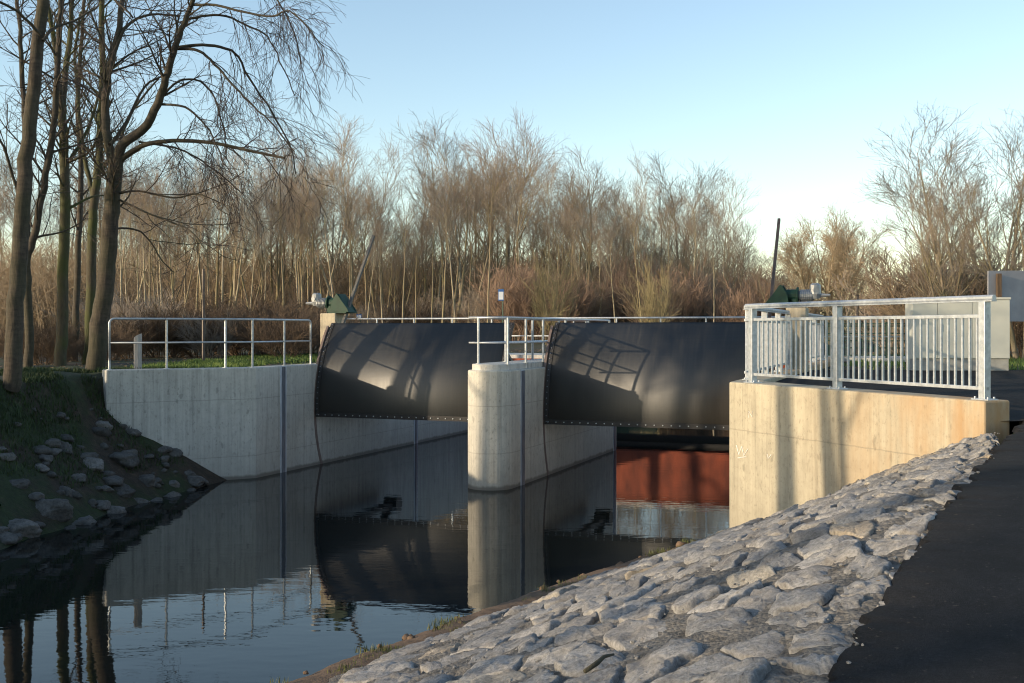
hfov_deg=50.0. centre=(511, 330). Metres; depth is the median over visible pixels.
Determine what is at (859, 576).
grit
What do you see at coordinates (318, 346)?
bare shrub
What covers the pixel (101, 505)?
bank rock
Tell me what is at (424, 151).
bare tree
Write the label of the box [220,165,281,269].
bare tree
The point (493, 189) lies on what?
bare tree
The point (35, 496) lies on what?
bank rock
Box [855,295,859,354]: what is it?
marker post
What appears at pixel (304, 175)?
bare tree
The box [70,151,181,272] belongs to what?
bare tree
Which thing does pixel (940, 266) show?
bare tree
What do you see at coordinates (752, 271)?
bare tree
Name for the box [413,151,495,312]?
bare tree
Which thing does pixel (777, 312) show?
baluster railing
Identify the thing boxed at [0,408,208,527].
bank rubble
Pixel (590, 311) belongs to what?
bare shrub
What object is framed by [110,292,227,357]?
bare shrub
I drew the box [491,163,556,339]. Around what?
bare tree
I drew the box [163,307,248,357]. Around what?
bare shrub
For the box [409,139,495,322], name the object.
bare tree
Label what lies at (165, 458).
bank rock
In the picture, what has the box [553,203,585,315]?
bare tree
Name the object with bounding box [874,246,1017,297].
bare shrub
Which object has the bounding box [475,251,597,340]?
bare shrub
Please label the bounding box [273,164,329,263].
bare tree
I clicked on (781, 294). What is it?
gate hoist
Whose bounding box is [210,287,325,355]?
bare shrub
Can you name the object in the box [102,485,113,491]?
bank rock
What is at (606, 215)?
bare tree
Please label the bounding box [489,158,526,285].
bare tree
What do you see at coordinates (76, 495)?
bank rock
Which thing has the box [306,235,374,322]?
gate hoist
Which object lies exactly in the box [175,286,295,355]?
bare shrub
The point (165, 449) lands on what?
bank rock
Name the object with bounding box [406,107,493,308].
bare tree
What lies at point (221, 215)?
bare tree
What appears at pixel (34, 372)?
bank grass
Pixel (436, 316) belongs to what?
bare shrub
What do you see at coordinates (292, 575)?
water
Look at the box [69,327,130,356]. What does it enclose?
bare shrub
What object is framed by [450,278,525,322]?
bare shrub
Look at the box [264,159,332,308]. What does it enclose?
bare tree
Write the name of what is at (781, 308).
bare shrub
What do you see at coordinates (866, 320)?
bare shrub
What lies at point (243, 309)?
bare shrub
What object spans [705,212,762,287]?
bare tree
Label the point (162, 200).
bare tree
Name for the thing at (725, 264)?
bare tree
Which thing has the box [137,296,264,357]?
bare shrub
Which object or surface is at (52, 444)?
bank rock
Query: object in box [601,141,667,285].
bare tree
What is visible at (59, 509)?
bank rock
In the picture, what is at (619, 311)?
bare shrub
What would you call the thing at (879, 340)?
fence
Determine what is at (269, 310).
bare shrub
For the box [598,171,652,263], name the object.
bare tree
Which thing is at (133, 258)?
bare tree
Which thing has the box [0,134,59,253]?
bare tree
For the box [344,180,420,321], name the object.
bare tree
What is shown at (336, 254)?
bare tree
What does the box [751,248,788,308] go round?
bare tree
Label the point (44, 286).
undergrowth
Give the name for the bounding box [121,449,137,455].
bank rock
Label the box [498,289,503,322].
notice sign
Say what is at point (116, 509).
bank rock
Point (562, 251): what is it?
bare tree
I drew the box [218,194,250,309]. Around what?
bare tree
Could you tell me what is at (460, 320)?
bare shrub
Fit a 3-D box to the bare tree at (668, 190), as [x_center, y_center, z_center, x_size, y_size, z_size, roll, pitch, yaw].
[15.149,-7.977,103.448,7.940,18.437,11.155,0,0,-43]
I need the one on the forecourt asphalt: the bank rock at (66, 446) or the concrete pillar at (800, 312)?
the concrete pillar at (800, 312)
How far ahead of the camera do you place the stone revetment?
7.70 m
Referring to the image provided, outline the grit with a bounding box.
[362,432,999,681]
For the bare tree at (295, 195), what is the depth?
105.20 m
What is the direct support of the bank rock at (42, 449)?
on the ground at (17, 503)
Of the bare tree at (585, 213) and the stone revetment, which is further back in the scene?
the bare tree at (585, 213)
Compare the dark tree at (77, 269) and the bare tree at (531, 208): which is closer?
the dark tree at (77, 269)
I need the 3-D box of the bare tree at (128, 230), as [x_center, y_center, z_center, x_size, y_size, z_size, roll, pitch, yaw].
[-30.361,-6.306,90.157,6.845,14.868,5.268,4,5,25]
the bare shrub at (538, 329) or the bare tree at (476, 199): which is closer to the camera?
the bare shrub at (538, 329)
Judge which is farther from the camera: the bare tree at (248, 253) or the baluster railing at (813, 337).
the bare tree at (248, 253)
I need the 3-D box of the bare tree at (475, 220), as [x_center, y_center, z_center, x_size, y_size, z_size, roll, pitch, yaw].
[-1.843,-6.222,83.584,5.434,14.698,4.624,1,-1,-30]
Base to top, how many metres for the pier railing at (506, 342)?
1.156 m
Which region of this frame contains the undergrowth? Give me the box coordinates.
[0,216,796,339]
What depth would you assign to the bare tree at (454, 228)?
121.67 m
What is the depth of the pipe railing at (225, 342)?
24.84 m
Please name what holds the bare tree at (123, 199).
on the ground at (17, 503)
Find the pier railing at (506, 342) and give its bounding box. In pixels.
[469,316,609,369]
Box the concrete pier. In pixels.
[468,325,615,490]
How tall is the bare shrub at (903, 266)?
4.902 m
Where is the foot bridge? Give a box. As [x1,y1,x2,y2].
[510,353,906,367]
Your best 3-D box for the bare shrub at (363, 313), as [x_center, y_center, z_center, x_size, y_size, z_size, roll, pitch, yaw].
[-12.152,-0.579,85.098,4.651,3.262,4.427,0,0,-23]
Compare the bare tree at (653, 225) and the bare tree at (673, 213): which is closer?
the bare tree at (673, 213)
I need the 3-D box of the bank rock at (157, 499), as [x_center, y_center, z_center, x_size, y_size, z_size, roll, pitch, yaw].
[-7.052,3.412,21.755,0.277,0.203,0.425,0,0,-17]
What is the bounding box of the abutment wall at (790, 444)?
[729,356,1008,527]
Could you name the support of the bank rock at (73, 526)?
on the ground at (17, 503)
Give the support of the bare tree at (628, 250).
on the ground at (17, 503)
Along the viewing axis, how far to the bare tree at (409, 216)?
125.62 m
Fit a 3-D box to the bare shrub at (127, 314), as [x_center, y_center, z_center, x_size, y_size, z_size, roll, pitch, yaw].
[-12.289,-0.205,37.127,3.860,2.465,4.055,0,0,0]
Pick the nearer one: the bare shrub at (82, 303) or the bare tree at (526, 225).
the bare shrub at (82, 303)
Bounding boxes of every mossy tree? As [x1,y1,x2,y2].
[11,0,161,365]
[26,0,171,364]
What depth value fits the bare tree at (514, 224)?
80.16 m
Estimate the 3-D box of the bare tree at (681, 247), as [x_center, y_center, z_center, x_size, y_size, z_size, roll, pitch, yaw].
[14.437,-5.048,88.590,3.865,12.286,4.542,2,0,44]
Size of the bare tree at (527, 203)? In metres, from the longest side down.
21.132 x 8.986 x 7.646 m
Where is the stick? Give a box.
[583,653,614,672]
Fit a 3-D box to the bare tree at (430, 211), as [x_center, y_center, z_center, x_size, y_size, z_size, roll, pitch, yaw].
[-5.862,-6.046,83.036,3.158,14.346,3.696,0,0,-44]
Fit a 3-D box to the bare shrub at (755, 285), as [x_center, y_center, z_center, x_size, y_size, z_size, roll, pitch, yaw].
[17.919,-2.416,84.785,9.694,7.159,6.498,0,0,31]
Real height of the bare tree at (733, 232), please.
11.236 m
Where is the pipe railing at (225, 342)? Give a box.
[106,318,311,369]
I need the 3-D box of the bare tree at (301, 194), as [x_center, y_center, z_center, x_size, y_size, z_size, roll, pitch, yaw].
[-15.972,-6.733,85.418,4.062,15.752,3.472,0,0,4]
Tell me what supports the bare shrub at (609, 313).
on the ground at (17, 503)
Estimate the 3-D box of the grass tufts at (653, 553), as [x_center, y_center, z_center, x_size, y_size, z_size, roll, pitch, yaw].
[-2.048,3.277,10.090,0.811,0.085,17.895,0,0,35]
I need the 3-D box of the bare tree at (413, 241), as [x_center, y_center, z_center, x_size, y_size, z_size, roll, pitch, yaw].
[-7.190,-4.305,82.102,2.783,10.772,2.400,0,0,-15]
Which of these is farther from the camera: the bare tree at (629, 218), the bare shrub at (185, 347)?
the bare tree at (629, 218)
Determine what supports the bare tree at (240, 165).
on the ground at (17, 503)
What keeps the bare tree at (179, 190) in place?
on the ground at (17, 503)
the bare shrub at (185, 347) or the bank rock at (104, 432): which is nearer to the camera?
the bank rock at (104, 432)
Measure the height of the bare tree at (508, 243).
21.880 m
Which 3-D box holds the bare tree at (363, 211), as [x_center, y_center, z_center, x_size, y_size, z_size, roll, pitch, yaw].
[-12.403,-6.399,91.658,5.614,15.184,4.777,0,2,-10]
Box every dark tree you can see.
[0,0,129,367]
[32,0,156,360]
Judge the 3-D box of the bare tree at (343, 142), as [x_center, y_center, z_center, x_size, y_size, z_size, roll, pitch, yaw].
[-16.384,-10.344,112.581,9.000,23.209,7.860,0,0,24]
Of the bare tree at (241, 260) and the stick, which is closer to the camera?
the stick
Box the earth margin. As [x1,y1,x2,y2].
[286,543,688,682]
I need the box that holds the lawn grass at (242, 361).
[93,352,511,372]
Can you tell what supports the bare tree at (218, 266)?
on the ground at (17, 503)
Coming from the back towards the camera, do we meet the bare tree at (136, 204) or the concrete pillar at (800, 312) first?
the bare tree at (136, 204)
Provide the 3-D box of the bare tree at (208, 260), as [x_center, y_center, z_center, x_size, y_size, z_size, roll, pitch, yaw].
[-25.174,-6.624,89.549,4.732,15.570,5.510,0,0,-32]
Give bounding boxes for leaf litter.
[0,349,1018,628]
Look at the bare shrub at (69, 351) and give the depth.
29.19 m
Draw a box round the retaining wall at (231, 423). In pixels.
[102,326,514,479]
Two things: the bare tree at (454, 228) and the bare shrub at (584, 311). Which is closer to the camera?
the bare shrub at (584, 311)
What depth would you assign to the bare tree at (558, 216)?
77.41 m
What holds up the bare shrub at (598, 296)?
on the ground at (17, 503)
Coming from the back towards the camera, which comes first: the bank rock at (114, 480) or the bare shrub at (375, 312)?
the bare shrub at (375, 312)
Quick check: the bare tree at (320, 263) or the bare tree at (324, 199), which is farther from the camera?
the bare tree at (324, 199)
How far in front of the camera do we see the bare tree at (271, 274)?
98.94 m
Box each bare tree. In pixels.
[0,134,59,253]
[0,145,32,270]
[0,148,76,295]
[0,186,53,256]
[36,171,105,297]
[47,143,140,290]
[47,176,101,294]
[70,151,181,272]
[70,169,146,257]
[97,165,184,309]
[98,158,156,314]
[103,195,161,303]
[104,135,187,296]
[105,153,221,282]
[120,163,156,306]
[120,166,177,321]
[129,159,170,308]
[129,190,196,304]
[132,193,175,312]
[135,151,186,309]
[139,150,187,311]
[150,138,221,267]
[151,185,226,313]
[152,166,206,323]
[154,138,228,310]
[170,156,239,276]
[172,183,212,297]
[176,161,224,308]
[180,148,225,312]
[184,149,265,314]
[186,150,238,301]
[189,144,302,309]
[213,183,298,309]
[216,144,277,304]
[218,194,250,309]
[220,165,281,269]
[221,143,272,246]
[231,148,322,318]
[238,143,319,309]
[242,181,278,307]
[247,128,344,305]
[254,196,294,311]
[255,138,302,308]
[263,115,386,316]
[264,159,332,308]
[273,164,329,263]
[277,131,342,278]
[277,176,328,308]
[280,172,340,300]
[285,144,330,314]
[290,153,346,277]
[295,176,333,310]
[296,150,372,289]
[299,146,349,297]
[315,123,395,282]
[319,131,422,267]
[324,160,377,311]
[326,167,368,321]
[327,173,386,261]
[331,166,393,314]
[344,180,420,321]
[354,197,386,275]
[365,212,393,322]
[366,166,407,306]
[366,217,398,322]
[373,192,444,315]
[374,212,440,317]
[385,171,448,265]
[386,178,431,322]
[386,187,465,307]
[391,117,515,295]
[394,142,458,298]
[404,204,431,322]
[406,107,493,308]
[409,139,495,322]
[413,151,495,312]
[414,159,454,322]
[417,175,460,322]
[418,170,473,289]
[426,158,465,322]
[447,118,555,288]
[447,137,514,279]
[455,165,494,322]
[458,126,548,273]
[460,158,515,298]
[470,134,513,322]
[473,139,542,322]
[477,169,558,263]
[486,180,532,274]
[489,102,573,340]
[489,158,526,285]
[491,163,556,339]
[493,154,576,276]
[514,149,576,334]
[516,158,563,263]
[519,190,555,334]
[523,182,597,285]
[524,191,577,257]
[535,157,633,294]
[537,145,626,302]
[537,163,653,291]
[541,193,573,306]
[549,160,647,310]
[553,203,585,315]
[566,202,624,316]
[583,187,648,285]
[585,211,615,321]
[593,186,662,277]
[593,189,664,273]
[595,209,627,321]
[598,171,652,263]
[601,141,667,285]
[613,173,653,321]
[621,150,729,308]
[622,172,692,288]
[637,194,678,268]
[637,202,675,265]
[646,167,733,283]
[652,168,691,307]
[653,158,747,270]
[671,193,714,277]
[672,175,715,304]
[676,207,728,288]
[692,196,746,269]
[695,218,723,321]
[697,166,760,295]
[702,216,764,306]
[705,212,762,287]
[717,198,750,313]
[737,244,768,278]
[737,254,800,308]
[740,257,759,303]
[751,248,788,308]
[766,231,820,288]
[853,101,1023,296]
[878,167,1011,296]
[912,222,985,277]
[916,155,1023,359]
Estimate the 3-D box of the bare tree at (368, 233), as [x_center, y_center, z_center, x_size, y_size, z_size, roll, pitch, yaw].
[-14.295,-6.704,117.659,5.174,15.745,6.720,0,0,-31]
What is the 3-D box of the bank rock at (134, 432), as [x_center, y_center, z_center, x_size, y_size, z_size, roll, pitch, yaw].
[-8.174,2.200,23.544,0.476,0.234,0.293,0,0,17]
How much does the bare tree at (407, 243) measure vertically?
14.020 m
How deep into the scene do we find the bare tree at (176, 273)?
95.84 m
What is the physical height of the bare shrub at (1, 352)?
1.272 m
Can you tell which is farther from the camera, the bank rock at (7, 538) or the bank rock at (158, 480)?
the bank rock at (158, 480)
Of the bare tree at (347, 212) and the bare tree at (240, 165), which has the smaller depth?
the bare tree at (347, 212)
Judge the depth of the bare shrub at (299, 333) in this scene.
35.71 m
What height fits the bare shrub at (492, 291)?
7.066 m
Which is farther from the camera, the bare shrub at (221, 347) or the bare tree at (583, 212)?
the bare tree at (583, 212)
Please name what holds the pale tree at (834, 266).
on the ground at (17, 503)
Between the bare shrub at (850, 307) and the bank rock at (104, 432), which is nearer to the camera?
the bank rock at (104, 432)
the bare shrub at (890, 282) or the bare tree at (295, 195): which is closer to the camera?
the bare shrub at (890, 282)
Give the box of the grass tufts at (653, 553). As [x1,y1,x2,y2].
[270,538,704,682]
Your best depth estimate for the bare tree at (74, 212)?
127.12 m
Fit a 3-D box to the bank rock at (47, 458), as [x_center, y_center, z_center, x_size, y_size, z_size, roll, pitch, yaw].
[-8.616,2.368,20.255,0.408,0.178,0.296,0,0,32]
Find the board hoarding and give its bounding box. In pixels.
[987,271,1023,320]
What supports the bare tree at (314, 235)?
on the ground at (17, 503)
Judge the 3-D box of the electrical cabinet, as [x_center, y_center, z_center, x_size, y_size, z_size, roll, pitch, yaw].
[10.318,0.098,25.461,2.259,1.705,0.560,0,0,2]
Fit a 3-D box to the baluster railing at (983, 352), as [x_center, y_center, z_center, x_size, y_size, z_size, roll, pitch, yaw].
[4.835,0.214,15.629,0.180,1.291,5.091,0,0,-23]
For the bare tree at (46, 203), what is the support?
on the ground at (17, 503)
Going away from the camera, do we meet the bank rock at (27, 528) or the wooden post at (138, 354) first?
the bank rock at (27, 528)
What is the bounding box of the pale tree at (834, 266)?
[769,197,894,344]
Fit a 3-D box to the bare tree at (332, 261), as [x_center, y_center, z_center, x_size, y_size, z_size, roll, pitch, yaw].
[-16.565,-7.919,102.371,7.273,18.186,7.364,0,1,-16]
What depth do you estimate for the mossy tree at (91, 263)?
29.91 m
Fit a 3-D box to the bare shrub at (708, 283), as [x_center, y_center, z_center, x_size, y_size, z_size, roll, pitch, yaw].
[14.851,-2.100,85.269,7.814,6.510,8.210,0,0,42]
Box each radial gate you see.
[315,322,514,421]
[544,322,774,429]
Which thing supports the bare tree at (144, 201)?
on the ground at (17, 503)
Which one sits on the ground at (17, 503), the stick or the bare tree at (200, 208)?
the bare tree at (200, 208)
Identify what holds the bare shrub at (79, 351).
on the ground at (17, 503)
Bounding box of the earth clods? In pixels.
[303,541,686,674]
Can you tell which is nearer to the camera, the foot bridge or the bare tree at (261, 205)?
the foot bridge
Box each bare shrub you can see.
[0,312,80,364]
[0,313,69,361]
[0,327,38,359]
[33,330,88,364]
[37,282,169,354]
[38,314,111,360]
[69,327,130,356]
[70,301,176,358]
[80,289,197,357]
[84,323,153,359]
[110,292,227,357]
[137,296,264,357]
[150,308,218,357]
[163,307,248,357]
[163,308,214,354]
[173,288,304,354]
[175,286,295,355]
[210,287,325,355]
[227,304,349,357]
[228,281,359,354]
[287,306,365,353]
[301,310,367,352]
[346,305,374,322]
[353,304,397,322]
[361,296,418,322]
[369,290,449,322]
[404,298,455,322]
[408,289,481,322]
[437,299,492,322]
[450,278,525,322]
[458,247,549,340]
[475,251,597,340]
[504,278,603,339]
[520,243,581,344]
[530,272,600,334]
[546,267,622,322]
[575,272,624,322]
[581,283,625,321]
[588,245,675,321]
[604,264,692,321]
[623,256,680,321]
[638,252,717,321]
[653,262,736,321]
[676,271,762,321]
[693,279,768,321]
[705,252,797,315]
[724,276,831,315]
[728,258,801,314]
[784,300,831,325]
[814,253,950,352]
[820,305,867,342]
[837,241,1022,339]
[840,236,1002,344]
[847,298,881,343]
[849,272,986,342]
[853,274,893,349]
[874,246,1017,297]
[909,255,1022,354]
[938,272,1022,357]
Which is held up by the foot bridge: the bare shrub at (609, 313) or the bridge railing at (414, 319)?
the bridge railing at (414, 319)
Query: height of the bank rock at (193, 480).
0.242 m
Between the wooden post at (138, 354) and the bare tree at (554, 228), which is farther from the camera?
the bare tree at (554, 228)
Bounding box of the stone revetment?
[328,433,999,682]
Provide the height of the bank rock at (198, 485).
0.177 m
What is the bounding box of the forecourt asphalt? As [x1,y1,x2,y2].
[776,370,1023,420]
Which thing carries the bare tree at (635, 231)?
on the ground at (17, 503)
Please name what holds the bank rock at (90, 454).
on the ground at (17, 503)
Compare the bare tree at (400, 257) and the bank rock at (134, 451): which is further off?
the bare tree at (400, 257)
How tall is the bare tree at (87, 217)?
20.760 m
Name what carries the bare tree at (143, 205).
on the ground at (17, 503)
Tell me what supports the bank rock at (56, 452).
on the ground at (17, 503)
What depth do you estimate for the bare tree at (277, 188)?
76.81 m
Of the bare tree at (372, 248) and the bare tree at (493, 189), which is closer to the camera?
the bare tree at (493, 189)
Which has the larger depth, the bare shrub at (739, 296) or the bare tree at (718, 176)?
the bare tree at (718, 176)
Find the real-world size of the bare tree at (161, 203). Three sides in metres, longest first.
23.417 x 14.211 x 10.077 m
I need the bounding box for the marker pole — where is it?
[202,269,204,360]
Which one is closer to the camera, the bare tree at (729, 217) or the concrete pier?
the concrete pier
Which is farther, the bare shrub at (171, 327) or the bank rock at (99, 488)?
the bare shrub at (171, 327)
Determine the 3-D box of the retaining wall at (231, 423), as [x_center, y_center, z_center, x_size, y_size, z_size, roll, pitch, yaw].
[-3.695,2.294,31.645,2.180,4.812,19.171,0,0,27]
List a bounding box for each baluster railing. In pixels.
[742,307,792,379]
[744,295,997,400]
[809,313,824,364]
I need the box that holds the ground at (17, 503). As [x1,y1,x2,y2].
[0,335,1021,563]
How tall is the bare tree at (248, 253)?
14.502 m
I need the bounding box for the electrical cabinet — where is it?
[905,297,1010,370]
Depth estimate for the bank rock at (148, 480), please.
22.15 m
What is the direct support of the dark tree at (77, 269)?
on the ground at (17, 503)
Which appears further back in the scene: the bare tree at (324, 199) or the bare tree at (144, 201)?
the bare tree at (324, 199)
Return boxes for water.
[0,427,728,682]
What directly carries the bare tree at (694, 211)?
on the ground at (17, 503)
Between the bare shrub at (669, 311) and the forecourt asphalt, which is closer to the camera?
the forecourt asphalt
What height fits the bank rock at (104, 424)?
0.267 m
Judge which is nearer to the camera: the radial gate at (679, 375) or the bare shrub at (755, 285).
the radial gate at (679, 375)
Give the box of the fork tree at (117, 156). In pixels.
[44,0,368,370]
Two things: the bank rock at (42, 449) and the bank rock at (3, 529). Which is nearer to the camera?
the bank rock at (3, 529)
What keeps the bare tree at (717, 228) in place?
on the ground at (17, 503)
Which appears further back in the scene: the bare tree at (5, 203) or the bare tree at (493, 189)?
the bare tree at (5, 203)
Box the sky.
[0,0,1023,330]
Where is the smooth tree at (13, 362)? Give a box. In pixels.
[0,0,216,391]
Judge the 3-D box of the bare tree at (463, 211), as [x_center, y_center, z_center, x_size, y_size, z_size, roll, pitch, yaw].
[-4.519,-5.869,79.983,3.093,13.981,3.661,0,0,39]
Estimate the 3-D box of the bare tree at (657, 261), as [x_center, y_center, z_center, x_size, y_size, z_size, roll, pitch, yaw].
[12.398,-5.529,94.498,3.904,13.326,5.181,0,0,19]
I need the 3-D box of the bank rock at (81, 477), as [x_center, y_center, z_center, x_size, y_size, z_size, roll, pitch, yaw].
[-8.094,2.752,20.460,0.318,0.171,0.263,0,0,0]
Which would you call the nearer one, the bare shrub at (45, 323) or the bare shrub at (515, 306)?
the bare shrub at (45, 323)
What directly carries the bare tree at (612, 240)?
on the ground at (17, 503)
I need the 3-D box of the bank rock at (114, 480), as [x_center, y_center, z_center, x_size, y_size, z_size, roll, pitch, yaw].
[-7.709,2.934,21.268,0.418,0.222,0.442,0,0,0]
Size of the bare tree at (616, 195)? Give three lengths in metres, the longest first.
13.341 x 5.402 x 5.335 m
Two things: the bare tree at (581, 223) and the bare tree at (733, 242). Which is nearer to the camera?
the bare tree at (581, 223)
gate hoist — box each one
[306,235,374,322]
[766,218,829,317]
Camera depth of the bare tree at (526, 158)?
123.17 m
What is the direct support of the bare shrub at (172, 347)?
on the ground at (17, 503)
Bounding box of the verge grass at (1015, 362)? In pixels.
[844,353,1023,369]
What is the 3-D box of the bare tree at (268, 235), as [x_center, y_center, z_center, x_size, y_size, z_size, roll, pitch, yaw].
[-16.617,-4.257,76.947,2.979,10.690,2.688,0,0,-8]
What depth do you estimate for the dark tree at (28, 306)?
24.96 m
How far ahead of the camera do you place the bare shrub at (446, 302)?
91.00 m
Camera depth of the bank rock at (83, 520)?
19.16 m
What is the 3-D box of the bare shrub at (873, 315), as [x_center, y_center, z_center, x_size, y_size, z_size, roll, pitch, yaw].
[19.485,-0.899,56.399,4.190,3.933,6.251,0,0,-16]
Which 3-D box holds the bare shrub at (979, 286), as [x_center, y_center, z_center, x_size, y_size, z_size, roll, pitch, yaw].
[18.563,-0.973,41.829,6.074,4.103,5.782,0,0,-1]
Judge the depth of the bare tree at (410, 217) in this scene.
75.39 m
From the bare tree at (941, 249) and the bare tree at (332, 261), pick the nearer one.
the bare tree at (941, 249)
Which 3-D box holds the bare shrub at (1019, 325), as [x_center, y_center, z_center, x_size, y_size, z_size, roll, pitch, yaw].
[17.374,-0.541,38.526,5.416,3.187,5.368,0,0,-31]
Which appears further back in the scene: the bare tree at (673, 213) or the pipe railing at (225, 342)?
the bare tree at (673, 213)
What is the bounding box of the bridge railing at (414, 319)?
[347,316,903,357]
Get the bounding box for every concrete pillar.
[320,313,345,344]
[786,307,808,371]
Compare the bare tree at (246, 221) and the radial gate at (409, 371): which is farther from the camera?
the bare tree at (246, 221)
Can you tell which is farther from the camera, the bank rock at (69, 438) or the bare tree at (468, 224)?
the bare tree at (468, 224)
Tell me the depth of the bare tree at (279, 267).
99.09 m
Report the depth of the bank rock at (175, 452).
23.95 m
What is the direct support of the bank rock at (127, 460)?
on the ground at (17, 503)
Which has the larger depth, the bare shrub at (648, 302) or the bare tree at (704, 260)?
the bare tree at (704, 260)
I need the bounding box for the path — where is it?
[827,418,1023,682]
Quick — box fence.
[828,322,904,357]
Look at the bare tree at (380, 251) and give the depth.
78.45 m
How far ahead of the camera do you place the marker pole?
30.97 m
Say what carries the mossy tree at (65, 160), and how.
on the ground at (17, 503)
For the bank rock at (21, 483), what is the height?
0.239 m
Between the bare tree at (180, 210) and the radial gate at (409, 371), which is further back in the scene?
the bare tree at (180, 210)
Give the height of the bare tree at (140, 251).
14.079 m
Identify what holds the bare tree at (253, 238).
on the ground at (17, 503)
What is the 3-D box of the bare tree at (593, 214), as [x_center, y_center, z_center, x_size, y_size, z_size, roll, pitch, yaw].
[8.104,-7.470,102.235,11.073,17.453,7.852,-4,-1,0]
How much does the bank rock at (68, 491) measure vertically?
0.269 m
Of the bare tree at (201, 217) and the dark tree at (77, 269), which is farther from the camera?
the bare tree at (201, 217)
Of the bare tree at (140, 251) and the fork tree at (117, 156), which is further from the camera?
the bare tree at (140, 251)
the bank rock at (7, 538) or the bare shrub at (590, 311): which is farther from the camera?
the bare shrub at (590, 311)
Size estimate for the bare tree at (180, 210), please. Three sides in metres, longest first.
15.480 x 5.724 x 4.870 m
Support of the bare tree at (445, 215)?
on the ground at (17, 503)
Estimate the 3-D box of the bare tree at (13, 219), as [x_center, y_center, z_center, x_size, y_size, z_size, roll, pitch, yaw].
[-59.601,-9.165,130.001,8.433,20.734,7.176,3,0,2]
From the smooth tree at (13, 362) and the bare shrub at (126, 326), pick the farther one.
the bare shrub at (126, 326)
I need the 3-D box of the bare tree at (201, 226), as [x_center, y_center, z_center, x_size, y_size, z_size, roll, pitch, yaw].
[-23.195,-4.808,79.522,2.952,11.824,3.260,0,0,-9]
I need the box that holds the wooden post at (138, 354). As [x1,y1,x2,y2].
[134,334,141,368]
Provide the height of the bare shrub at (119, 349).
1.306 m
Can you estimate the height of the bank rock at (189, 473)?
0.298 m
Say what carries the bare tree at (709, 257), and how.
on the ground at (17, 503)
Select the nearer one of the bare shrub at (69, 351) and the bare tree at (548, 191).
the bare shrub at (69, 351)
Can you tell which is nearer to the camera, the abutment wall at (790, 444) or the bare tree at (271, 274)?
the abutment wall at (790, 444)
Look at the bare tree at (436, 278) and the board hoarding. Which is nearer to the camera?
the board hoarding
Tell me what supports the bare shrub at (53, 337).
on the ground at (17, 503)
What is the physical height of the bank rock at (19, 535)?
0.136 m
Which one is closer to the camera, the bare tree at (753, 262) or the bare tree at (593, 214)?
the bare tree at (593, 214)
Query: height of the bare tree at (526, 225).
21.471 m
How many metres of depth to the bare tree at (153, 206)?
84.53 m
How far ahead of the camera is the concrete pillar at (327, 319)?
28.45 m
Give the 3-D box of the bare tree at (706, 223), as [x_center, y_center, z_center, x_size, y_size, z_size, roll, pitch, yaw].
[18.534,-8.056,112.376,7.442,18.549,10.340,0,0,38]
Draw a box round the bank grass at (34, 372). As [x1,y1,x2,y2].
[0,365,222,507]
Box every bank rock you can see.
[0,452,16,460]
[0,526,9,532]
[0,531,18,544]
[7,518,42,537]
[9,478,30,488]
[15,533,22,540]
[28,492,44,500]
[33,445,52,454]
[34,463,49,471]
[35,498,73,521]
[39,454,53,462]
[45,438,60,447]
[51,448,61,456]
[59,434,74,441]
[59,441,72,454]
[59,486,74,496]
[64,524,75,529]
[71,473,86,481]
[72,491,82,498]
[72,515,96,524]
[80,452,98,458]
[83,457,103,472]
[92,427,111,436]
[95,420,112,430]
[95,486,103,490]
[95,500,110,510]
[102,475,123,485]
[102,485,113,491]
[108,452,139,468]
[109,506,126,513]
[113,483,135,497]
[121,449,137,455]
[125,428,141,437]
[134,498,149,503]
[138,474,155,486]
[150,497,162,500]
[155,477,161,482]
[158,446,172,452]
[158,455,169,462]
[163,491,180,497]
[169,448,182,456]
[169,480,179,487]
[184,470,196,475]
[187,476,204,484]
[191,483,203,487]
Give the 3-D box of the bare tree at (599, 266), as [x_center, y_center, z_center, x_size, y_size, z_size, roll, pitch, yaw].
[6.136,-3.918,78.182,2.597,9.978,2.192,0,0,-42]
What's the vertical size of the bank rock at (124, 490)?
0.330 m
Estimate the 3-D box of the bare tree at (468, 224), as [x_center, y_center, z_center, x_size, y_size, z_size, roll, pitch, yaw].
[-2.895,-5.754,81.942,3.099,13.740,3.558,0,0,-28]
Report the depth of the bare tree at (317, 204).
79.68 m
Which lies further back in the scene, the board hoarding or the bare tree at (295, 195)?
the bare tree at (295, 195)
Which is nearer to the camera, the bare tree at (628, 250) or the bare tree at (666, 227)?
the bare tree at (666, 227)
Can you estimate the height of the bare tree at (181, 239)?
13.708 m
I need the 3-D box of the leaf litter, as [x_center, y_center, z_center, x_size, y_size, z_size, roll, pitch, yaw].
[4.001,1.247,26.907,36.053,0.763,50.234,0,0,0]
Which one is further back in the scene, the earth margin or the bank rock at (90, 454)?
the bank rock at (90, 454)
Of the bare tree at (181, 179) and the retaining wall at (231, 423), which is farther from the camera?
the bare tree at (181, 179)
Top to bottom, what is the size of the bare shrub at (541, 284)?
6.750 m
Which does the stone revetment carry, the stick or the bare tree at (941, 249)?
the stick
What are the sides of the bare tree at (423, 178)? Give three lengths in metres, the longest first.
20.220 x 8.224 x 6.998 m
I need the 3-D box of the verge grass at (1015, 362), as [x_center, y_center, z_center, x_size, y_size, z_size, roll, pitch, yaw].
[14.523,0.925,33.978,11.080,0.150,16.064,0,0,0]

